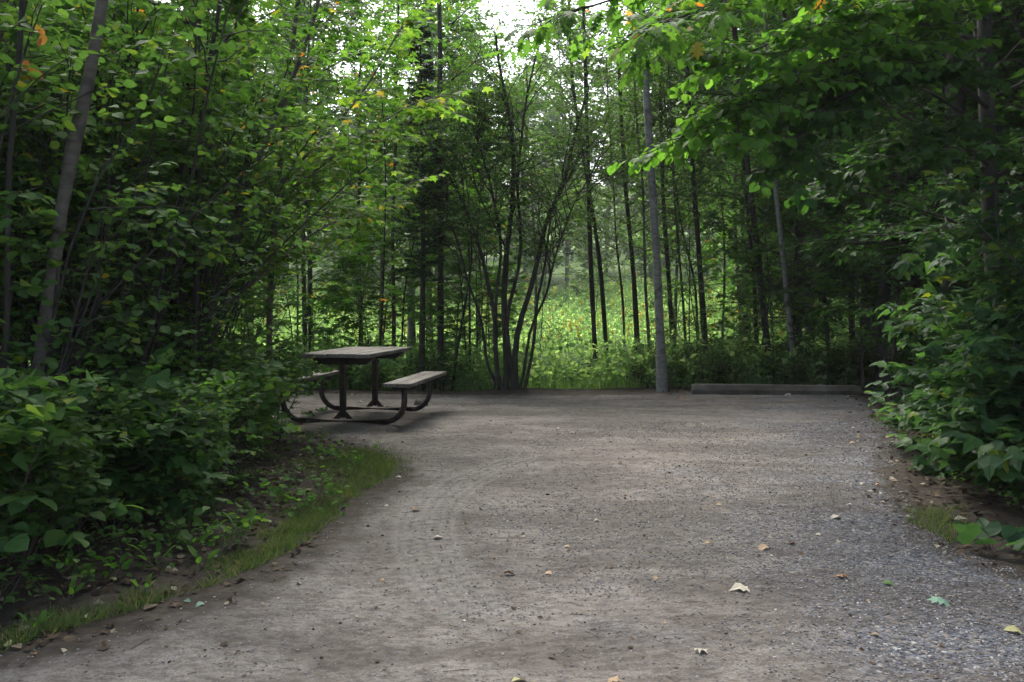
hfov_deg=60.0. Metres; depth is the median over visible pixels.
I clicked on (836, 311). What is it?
sapling
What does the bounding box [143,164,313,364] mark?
slender shrub
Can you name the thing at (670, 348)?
shrub
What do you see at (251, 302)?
maple sapling
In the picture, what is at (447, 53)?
slender tree
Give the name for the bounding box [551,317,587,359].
young tree
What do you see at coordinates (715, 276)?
maple sapling
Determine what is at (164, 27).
maple sapling
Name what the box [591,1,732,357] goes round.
slender tree
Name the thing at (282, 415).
shrub
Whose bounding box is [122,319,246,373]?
shrub
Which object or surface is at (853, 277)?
leafy tree
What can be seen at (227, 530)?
leafy sprout
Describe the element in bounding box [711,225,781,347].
maple sapling
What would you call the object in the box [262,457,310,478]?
leafy sprout
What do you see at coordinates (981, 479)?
leafy sprout
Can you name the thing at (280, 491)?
leafy sprout
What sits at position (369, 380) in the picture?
shrub
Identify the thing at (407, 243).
tree
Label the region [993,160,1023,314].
tall broadleaf shrub
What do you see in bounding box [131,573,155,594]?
weed
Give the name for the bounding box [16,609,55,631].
weed
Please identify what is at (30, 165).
tall shrub
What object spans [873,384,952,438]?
broadleaf seedling
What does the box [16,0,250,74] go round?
slender tree
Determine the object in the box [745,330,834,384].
shrub
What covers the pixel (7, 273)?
tree
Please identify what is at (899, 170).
leafy tree
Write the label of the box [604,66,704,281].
tree
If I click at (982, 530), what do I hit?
broadleaf plant
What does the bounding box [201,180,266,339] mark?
maple sapling
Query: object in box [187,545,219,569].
weed
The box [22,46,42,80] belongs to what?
leaf cluster
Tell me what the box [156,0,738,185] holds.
sky
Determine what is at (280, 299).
slender shrub
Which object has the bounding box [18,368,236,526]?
bush
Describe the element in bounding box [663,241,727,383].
young tree
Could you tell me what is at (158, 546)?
weed
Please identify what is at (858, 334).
sapling
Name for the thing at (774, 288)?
leafy tree
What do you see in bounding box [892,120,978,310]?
maple sapling
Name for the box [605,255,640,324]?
young tree
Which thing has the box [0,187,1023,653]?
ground
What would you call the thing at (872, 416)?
leafy sprout
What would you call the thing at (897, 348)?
shrub
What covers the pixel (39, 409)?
shrub
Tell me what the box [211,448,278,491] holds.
leafy sprout
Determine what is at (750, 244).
slender tree
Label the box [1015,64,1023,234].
tree
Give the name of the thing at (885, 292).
leafy tree
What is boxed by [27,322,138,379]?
shrub
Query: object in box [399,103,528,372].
maple sapling
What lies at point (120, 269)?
slender shrub
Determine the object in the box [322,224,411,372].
maple sapling
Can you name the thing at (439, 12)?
tree
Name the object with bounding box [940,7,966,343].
tree
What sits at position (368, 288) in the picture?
young tree
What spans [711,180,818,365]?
maple sapling
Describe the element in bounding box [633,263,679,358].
young tree
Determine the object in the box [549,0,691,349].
slender tree
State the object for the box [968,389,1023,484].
shrub
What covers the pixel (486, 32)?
slender tree
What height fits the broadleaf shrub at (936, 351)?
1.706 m
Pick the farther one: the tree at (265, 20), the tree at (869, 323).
the tree at (265, 20)
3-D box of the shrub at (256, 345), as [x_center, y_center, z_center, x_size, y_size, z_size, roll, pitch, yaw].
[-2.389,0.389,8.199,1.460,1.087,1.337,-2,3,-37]
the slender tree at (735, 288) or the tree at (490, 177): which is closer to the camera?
the slender tree at (735, 288)
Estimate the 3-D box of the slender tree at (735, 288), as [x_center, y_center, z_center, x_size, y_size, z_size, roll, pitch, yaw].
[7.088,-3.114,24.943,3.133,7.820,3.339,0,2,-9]
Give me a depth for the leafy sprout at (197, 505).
4.90 m
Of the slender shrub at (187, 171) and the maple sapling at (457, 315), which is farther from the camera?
the maple sapling at (457, 315)
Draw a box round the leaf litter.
[0,384,1023,663]
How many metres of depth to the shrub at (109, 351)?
7.19 m
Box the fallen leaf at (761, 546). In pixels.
[758,543,768,549]
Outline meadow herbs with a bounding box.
[15,268,974,390]
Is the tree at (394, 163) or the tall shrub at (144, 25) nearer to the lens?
the tall shrub at (144, 25)
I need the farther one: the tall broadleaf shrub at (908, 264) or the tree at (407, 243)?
the tree at (407, 243)
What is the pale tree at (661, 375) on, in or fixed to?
on the ground at (986, 509)
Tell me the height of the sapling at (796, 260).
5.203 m
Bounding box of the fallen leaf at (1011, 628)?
[1004,625,1022,633]
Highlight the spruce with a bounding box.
[393,19,454,390]
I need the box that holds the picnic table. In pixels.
[281,346,446,424]
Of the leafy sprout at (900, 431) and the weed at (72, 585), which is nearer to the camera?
the weed at (72, 585)
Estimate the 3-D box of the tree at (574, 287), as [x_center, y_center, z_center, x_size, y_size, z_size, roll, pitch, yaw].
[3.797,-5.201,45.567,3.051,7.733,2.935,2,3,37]
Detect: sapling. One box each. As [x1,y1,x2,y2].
[0,2,86,359]
[2,0,249,349]
[39,6,175,104]
[74,0,182,101]
[80,20,238,290]
[101,0,302,333]
[123,0,210,104]
[150,0,308,335]
[172,73,264,334]
[201,177,278,350]
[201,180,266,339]
[209,37,307,344]
[223,116,363,351]
[228,143,348,352]
[246,87,368,364]
[252,239,327,357]
[300,31,430,360]
[311,179,411,344]
[316,161,435,366]
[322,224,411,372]
[357,144,460,346]
[378,87,535,390]
[381,224,468,359]
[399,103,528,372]
[402,168,506,359]
[405,237,485,371]
[416,189,530,373]
[435,185,542,363]
[447,144,535,365]
[627,167,734,347]
[637,5,777,340]
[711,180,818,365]
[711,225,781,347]
[725,75,875,341]
[736,176,829,303]
[741,86,860,358]
[752,137,828,331]
[770,92,931,382]
[790,180,923,391]
[810,24,946,399]
[823,99,918,353]
[831,173,935,350]
[835,47,980,388]
[852,88,1010,312]
[855,181,927,340]
[857,0,1023,333]
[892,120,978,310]
[925,7,1023,193]
[944,18,1023,285]
[971,72,1023,183]
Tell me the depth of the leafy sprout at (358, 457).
6.65 m
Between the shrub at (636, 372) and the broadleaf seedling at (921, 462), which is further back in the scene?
the shrub at (636, 372)
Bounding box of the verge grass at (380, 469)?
[0,437,995,652]
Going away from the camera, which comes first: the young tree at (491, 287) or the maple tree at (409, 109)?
the maple tree at (409, 109)
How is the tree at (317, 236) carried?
on the ground at (986, 509)
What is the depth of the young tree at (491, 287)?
30.57 m
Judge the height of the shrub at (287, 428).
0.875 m
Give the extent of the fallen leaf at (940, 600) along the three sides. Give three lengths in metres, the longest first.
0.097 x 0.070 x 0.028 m
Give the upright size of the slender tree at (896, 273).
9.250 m
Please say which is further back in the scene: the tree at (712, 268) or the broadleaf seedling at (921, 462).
the tree at (712, 268)
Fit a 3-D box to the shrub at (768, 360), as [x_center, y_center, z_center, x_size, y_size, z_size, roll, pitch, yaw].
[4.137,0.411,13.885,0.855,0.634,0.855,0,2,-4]
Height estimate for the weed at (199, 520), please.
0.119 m
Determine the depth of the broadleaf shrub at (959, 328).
8.80 m
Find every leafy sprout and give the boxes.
[0,522,74,608]
[0,550,110,603]
[53,509,124,555]
[61,509,174,577]
[109,510,204,568]
[134,482,200,529]
[143,497,276,555]
[165,509,250,566]
[187,481,280,521]
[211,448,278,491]
[233,467,333,517]
[259,457,350,515]
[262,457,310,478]
[273,406,341,454]
[300,435,378,470]
[869,402,910,432]
[880,415,931,437]
[942,455,996,483]
[951,466,1023,497]
[989,479,1023,516]
[992,476,1023,489]
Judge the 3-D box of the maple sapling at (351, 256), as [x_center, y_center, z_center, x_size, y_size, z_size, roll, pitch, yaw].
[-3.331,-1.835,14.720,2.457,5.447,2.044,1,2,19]
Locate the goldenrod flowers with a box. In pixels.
[235,269,901,352]
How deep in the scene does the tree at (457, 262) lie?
49.31 m
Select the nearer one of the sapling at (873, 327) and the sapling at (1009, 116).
the sapling at (1009, 116)
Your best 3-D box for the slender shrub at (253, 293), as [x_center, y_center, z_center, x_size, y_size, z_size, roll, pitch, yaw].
[-2.999,-0.450,7.406,2.056,2.730,1.818,2,3,40]
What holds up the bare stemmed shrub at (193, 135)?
on the ground at (986, 509)
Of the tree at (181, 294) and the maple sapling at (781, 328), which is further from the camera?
the maple sapling at (781, 328)
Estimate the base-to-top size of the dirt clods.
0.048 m
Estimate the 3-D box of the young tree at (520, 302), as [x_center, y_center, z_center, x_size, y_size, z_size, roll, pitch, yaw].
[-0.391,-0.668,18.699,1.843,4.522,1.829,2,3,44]
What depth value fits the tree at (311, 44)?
71.45 m
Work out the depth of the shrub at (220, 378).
4.60 m
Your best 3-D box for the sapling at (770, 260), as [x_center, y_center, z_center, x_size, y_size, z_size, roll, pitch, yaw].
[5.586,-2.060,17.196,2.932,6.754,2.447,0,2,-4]
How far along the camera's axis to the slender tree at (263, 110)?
20.43 m
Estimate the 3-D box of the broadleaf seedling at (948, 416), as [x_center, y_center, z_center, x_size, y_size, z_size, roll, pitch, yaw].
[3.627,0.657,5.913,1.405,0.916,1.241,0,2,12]
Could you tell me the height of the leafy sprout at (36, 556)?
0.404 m
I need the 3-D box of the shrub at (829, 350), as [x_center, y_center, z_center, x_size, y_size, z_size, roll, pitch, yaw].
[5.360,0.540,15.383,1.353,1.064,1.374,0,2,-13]
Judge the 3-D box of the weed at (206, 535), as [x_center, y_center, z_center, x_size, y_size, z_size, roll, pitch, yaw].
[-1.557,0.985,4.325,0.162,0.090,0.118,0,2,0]
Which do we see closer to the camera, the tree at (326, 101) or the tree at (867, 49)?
the tree at (867, 49)
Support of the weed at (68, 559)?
on the ground at (986, 509)
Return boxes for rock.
[413,399,427,405]
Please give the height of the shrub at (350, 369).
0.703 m
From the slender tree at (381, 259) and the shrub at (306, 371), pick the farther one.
the slender tree at (381, 259)
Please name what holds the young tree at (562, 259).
on the ground at (986, 509)
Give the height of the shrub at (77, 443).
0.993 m
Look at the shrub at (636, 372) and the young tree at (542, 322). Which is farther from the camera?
the young tree at (542, 322)
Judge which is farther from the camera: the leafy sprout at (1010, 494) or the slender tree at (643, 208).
the slender tree at (643, 208)
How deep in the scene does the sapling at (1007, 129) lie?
9.87 m
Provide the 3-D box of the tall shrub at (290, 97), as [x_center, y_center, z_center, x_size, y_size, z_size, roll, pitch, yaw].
[-3.256,-1.142,9.305,2.433,4.064,2.872,0,2,-14]
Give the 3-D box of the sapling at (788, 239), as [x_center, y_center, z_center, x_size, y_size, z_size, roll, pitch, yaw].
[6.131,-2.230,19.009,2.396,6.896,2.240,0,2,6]
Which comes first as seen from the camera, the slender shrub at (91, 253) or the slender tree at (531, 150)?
the slender shrub at (91, 253)
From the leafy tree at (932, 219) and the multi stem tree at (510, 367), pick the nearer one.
the leafy tree at (932, 219)
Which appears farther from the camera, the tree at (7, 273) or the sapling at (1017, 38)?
the sapling at (1017, 38)
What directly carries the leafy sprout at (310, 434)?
on the ground at (986, 509)
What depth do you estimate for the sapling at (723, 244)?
18.37 m
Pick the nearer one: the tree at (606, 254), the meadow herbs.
the meadow herbs
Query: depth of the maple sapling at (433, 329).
18.30 m
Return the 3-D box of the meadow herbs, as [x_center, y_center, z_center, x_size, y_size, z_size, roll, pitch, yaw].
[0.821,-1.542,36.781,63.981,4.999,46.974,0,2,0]
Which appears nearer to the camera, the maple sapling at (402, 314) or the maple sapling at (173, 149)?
the maple sapling at (173, 149)
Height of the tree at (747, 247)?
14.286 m
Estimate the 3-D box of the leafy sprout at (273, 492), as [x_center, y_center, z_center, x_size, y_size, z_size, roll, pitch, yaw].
[-1.377,0.856,5.220,0.549,0.341,0.562,-1,2,-28]
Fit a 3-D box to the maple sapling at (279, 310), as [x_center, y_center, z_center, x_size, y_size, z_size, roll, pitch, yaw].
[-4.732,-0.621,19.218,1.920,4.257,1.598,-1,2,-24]
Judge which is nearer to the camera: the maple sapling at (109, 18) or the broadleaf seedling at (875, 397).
the broadleaf seedling at (875, 397)
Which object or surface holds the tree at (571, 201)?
on the ground at (986, 509)
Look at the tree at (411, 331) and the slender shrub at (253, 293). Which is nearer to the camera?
the slender shrub at (253, 293)
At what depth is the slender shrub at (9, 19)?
4.32 m
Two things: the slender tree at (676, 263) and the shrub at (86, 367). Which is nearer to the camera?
the shrub at (86, 367)
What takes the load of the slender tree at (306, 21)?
on the ground at (986, 509)
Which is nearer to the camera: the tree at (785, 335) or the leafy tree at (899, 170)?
the leafy tree at (899, 170)
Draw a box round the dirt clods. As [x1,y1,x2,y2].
[104,395,1021,666]
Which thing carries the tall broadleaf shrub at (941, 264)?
on the ground at (986, 509)
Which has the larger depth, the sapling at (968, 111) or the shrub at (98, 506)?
the sapling at (968, 111)
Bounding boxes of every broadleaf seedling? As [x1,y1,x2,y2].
[864,359,968,448]
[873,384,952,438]
[880,380,994,482]
[887,351,922,382]
[904,387,1023,495]
[912,384,1023,493]
[921,377,971,455]
[924,384,1014,460]
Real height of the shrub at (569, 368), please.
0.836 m
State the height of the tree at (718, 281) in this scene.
15.282 m
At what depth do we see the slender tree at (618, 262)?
16.42 m
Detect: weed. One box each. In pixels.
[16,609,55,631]
[42,549,81,575]
[55,580,85,603]
[108,554,132,576]
[128,539,175,566]
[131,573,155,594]
[179,532,209,547]
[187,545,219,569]
[192,515,227,538]
[220,508,264,539]
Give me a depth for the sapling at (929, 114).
12.60 m
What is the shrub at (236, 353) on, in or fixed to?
on the ground at (986, 509)
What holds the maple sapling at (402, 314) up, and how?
on the ground at (986, 509)
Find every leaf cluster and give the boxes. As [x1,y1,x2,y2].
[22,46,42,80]
[34,3,46,46]
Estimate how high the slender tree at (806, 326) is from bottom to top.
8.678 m
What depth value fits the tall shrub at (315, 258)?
9.26 m
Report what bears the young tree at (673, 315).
on the ground at (986, 509)
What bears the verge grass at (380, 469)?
on the ground at (986, 509)
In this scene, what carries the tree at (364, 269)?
on the ground at (986, 509)
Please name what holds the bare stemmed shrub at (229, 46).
on the ground at (986, 509)
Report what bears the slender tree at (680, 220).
on the ground at (986, 509)
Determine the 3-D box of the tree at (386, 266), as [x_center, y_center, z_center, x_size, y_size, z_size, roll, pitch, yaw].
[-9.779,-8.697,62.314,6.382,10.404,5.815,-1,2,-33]
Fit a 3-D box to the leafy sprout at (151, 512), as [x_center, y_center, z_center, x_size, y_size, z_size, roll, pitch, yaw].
[-1.740,0.905,4.312,0.456,0.266,0.411,2,3,42]
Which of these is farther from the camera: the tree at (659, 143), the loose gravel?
the tree at (659, 143)
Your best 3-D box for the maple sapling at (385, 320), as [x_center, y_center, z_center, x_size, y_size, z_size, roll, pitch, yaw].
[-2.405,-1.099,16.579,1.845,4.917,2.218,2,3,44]
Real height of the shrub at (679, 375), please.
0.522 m
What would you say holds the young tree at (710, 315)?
on the ground at (986, 509)
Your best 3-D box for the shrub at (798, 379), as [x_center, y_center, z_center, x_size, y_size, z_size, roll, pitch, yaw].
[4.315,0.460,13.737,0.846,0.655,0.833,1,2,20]
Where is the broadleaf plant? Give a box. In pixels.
[953,518,1023,552]
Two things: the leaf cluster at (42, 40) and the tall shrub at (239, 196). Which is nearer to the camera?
the leaf cluster at (42, 40)
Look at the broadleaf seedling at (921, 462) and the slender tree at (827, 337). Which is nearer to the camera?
the broadleaf seedling at (921, 462)
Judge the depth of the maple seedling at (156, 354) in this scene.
5.35 m
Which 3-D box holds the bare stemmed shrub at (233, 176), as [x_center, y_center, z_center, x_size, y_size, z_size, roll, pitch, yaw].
[-3.320,-0.899,7.949,2.492,3.509,2.346,0,2,-1]
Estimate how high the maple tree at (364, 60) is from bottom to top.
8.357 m
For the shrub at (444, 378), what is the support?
on the ground at (986, 509)
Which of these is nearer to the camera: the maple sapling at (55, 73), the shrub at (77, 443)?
the shrub at (77, 443)
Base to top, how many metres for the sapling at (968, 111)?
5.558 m
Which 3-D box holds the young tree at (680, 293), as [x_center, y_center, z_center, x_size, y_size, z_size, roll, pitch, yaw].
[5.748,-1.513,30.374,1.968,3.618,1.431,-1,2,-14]
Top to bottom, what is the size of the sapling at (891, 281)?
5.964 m
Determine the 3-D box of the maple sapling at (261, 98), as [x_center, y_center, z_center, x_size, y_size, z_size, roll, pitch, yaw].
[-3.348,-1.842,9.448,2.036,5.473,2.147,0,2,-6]
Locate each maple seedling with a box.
[25,343,223,498]
[172,350,218,402]
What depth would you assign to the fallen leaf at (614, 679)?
2.92 m
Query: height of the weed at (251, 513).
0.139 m
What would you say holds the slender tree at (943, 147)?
on the ground at (986, 509)
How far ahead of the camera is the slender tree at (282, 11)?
19.46 m
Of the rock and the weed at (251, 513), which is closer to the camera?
the weed at (251, 513)
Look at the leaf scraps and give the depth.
4.32 m
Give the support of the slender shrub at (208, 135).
on the ground at (986, 509)
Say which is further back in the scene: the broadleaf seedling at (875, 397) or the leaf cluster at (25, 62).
the broadleaf seedling at (875, 397)
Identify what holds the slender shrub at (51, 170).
on the ground at (986, 509)
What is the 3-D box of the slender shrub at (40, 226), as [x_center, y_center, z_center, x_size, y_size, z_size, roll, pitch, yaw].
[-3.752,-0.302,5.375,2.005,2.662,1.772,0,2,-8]
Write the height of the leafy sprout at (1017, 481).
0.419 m
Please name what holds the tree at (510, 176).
on the ground at (986, 509)
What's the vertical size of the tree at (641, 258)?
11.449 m
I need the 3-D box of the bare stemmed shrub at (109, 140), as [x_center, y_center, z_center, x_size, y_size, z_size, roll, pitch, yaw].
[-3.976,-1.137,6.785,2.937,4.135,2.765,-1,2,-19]
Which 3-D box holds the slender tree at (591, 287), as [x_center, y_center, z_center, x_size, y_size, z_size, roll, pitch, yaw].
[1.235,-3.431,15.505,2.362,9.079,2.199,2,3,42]
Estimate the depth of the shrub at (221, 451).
4.89 m
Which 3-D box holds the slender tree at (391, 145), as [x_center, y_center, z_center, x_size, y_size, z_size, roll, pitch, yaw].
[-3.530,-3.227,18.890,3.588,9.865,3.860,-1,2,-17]
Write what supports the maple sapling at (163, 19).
on the ground at (986, 509)
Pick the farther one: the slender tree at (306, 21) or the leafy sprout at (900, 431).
the slender tree at (306, 21)
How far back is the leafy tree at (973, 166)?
13.30 m
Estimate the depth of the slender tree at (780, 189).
21.19 m
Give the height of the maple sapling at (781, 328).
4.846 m
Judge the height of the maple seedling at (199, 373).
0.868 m
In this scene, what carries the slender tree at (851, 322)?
on the ground at (986, 509)
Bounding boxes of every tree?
[0,0,24,516]
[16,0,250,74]
[21,0,107,507]
[32,0,258,350]
[60,0,308,382]
[153,0,335,342]
[173,19,312,333]
[174,0,452,355]
[202,0,493,349]
[221,3,283,101]
[224,0,405,350]
[240,0,312,169]
[244,0,407,349]
[251,24,312,278]
[252,111,344,305]
[258,0,427,341]
[268,1,336,238]
[309,61,340,239]
[314,140,366,286]
[316,158,398,300]
[321,112,388,264]
[323,0,460,360]
[325,26,424,336]
[326,159,406,278]
[326,248,407,346]
[336,0,495,359]
[336,0,507,357]
[365,2,511,330]
[367,0,534,390]
[378,2,513,360]
[381,0,649,389]
[384,260,418,346]
[386,78,472,287]
[390,132,426,261]
[413,9,537,354]
[425,201,499,369]
[431,182,487,300]
[453,99,519,268]
[454,208,524,360]
[471,251,515,322]
[478,56,584,348]
[482,86,576,283]
[483,0,863,91]
[486,0,629,365]
[501,111,548,237]
[509,0,665,365]
[509,53,577,264]
[510,215,560,301]
[516,218,576,349]
[524,307,564,368]
[527,1,601,291]
[538,4,668,391]
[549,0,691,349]
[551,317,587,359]
[552,121,594,249]
[558,51,669,346]
[560,165,616,306]
[570,55,648,271]
[574,10,713,348]
[576,255,615,344]
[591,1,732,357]
[592,89,628,247]
[600,1,789,347]
[601,1,732,345]
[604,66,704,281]
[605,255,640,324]
[607,0,1023,328]
[609,38,732,343]
[610,10,750,340]
[610,55,684,250]
[622,0,750,374]
[622,115,688,279]
[632,0,803,361]
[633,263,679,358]
[639,0,925,353]
[642,273,699,352]
[650,246,706,333]
[651,7,839,347]
[661,16,786,313]
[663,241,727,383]
[669,9,810,340]
[671,252,724,348]
[672,98,739,279]
[684,7,856,349]
[690,296,724,347]
[696,6,861,316]
[703,1,806,384]
[703,1,915,353]
[717,151,782,341]
[719,5,839,334]
[724,80,926,343]
[729,4,860,351]
[729,238,787,344]
[731,259,783,354]
[732,10,1006,348]
[743,7,929,348]
[748,3,1015,364]
[774,4,1023,293]
[782,0,1023,386]
[783,169,909,314]
[831,0,1023,330]
[845,11,1018,206]
[852,104,971,307]
[855,181,932,322]
[878,17,1023,289]
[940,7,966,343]
[1004,68,1023,153]
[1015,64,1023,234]
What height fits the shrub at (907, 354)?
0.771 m
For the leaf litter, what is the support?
on the ground at (986, 509)
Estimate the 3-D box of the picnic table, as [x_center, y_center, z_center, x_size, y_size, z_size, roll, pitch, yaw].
[-1.720,0.481,10.025,1.628,0.763,1.853,0,2,7]
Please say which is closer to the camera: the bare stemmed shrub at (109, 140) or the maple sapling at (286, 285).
the bare stemmed shrub at (109, 140)
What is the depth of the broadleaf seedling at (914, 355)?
11.67 m
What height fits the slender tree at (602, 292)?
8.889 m
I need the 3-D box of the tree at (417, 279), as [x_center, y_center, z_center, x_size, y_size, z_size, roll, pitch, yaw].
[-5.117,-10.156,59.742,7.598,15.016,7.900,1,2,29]
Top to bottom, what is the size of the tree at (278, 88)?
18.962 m
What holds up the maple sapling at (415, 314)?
on the ground at (986, 509)
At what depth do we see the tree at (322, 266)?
53.62 m
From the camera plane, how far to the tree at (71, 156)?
4.96 m
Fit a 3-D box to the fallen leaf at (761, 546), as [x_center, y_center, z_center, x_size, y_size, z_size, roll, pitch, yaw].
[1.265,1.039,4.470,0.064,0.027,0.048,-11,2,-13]
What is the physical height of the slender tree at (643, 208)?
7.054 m
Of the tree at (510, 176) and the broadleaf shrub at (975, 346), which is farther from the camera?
the tree at (510, 176)
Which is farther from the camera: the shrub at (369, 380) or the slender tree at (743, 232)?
the slender tree at (743, 232)
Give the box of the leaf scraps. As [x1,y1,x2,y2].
[28,393,1022,681]
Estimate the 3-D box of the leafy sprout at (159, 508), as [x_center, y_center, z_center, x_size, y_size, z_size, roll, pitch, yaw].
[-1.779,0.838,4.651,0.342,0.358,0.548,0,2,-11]
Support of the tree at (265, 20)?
on the ground at (986, 509)
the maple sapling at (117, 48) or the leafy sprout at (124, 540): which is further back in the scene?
the maple sapling at (117, 48)
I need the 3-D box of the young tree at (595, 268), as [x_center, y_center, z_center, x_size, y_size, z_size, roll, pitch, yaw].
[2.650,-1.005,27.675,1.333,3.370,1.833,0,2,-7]
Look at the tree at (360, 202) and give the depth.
73.43 m
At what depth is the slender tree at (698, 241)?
14.92 m
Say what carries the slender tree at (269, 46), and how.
on the ground at (986, 509)
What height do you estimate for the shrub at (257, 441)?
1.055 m
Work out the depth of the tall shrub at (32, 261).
8.00 m
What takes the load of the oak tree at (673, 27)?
on the ground at (986, 509)
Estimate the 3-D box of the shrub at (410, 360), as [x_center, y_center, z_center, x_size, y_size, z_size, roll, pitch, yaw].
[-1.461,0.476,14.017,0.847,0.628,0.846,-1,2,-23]
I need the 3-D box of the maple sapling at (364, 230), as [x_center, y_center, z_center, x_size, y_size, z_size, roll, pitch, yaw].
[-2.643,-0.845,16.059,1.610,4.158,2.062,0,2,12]
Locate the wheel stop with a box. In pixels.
[691,384,861,395]
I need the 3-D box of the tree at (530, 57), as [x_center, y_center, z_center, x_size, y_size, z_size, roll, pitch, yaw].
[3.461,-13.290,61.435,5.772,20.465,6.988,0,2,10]
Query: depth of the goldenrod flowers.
35.31 m
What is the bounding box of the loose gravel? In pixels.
[0,421,1023,681]
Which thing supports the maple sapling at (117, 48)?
on the ground at (986, 509)
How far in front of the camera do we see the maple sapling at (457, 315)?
16.35 m
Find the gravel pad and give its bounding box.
[0,391,1023,681]
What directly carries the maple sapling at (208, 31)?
on the ground at (986, 509)
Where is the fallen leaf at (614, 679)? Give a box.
[608,675,622,681]
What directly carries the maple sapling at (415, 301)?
on the ground at (986, 509)
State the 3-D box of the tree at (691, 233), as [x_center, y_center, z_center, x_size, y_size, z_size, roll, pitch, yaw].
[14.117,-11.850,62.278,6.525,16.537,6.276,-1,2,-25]
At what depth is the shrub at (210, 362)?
7.69 m
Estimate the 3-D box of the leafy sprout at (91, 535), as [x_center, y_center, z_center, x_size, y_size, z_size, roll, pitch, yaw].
[-2.021,0.898,4.226,0.369,0.241,0.230,1,2,27]
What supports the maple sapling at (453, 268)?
on the ground at (986, 509)
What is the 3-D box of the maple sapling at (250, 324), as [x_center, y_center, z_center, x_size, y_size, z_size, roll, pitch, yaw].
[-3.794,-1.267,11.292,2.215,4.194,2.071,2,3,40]
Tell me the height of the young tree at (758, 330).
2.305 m
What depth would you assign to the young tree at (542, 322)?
16.29 m
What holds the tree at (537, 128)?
on the ground at (986, 509)
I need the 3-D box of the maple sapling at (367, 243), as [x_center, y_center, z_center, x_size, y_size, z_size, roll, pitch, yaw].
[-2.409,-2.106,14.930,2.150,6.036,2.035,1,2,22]
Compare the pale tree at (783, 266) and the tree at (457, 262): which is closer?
the pale tree at (783, 266)
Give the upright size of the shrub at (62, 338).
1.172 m
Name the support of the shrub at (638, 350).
on the ground at (986, 509)
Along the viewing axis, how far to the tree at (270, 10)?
71.71 m
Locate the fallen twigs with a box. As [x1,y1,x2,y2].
[130,396,1007,681]
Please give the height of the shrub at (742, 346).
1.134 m
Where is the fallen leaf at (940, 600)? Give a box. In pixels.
[926,596,948,606]
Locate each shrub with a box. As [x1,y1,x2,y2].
[0,0,119,298]
[0,0,136,296]
[0,0,158,298]
[0,0,194,375]
[0,0,205,375]
[0,0,212,377]
[0,0,308,397]
[0,0,313,398]
[0,0,414,376]
[0,1,230,521]
[0,3,302,506]
[0,5,278,379]
[0,13,244,396]
[0,60,149,374]
[0,342,146,552]
[0,348,157,572]
[0,437,167,542]
[2,178,97,337]
[4,347,234,534]
[9,336,69,470]
[18,181,204,386]
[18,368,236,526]
[26,303,148,382]
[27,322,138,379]
[34,50,298,350]
[39,131,289,374]
[61,62,323,352]
[75,104,252,332]
[75,361,263,515]
[81,207,173,368]
[101,353,300,491]
[106,18,322,354]
[109,321,309,420]
[114,314,242,387]
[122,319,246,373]
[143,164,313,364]
[156,365,309,463]
[175,326,303,475]
[178,324,320,441]
[209,230,325,364]
[212,338,264,367]
[246,322,335,439]
[294,351,330,388]
[329,361,378,387]
[354,360,391,390]
[395,352,444,390]
[401,347,469,390]
[539,353,598,387]
[579,335,674,384]
[624,353,669,387]
[640,340,700,370]
[651,331,741,383]
[653,356,691,385]
[671,339,745,387]
[686,337,763,380]
[699,350,754,383]
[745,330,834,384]
[747,348,802,384]
[765,351,818,384]
[788,341,843,368]
[801,345,864,384]
[830,338,906,383]
[834,337,908,378]
[857,336,919,361]
[870,252,1023,415]
[887,141,1023,398]
[888,266,1023,460]
[889,346,919,384]
[896,126,1023,330]
[903,314,1019,380]
[921,324,1023,487]
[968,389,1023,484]
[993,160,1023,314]
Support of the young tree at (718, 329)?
on the ground at (986, 509)
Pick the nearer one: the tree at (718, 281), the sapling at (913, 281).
the sapling at (913, 281)
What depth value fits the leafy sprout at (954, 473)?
6.25 m
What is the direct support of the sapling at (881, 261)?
on the ground at (986, 509)
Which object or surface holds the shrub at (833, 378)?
on the ground at (986, 509)
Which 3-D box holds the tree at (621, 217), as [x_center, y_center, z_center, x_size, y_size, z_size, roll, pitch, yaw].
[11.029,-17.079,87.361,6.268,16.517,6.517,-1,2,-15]
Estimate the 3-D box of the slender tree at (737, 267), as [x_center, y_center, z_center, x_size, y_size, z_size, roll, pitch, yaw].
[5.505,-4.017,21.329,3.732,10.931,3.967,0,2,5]
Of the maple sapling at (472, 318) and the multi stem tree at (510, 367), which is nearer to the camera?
the multi stem tree at (510, 367)
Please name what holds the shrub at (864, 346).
on the ground at (986, 509)
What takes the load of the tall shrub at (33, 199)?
on the ground at (986, 509)
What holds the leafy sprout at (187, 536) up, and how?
on the ground at (986, 509)
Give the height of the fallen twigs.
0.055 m
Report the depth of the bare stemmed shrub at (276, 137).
7.54 m
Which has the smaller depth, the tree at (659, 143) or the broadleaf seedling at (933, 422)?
the broadleaf seedling at (933, 422)
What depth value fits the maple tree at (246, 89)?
6.86 m
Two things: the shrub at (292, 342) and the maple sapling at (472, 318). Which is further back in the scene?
the maple sapling at (472, 318)
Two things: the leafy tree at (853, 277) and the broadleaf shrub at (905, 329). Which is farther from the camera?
the leafy tree at (853, 277)
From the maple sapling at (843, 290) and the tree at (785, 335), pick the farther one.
the tree at (785, 335)
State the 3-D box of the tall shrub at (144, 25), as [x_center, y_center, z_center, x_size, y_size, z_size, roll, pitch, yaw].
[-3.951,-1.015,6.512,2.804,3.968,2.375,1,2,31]
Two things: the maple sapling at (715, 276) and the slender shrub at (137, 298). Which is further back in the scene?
the maple sapling at (715, 276)

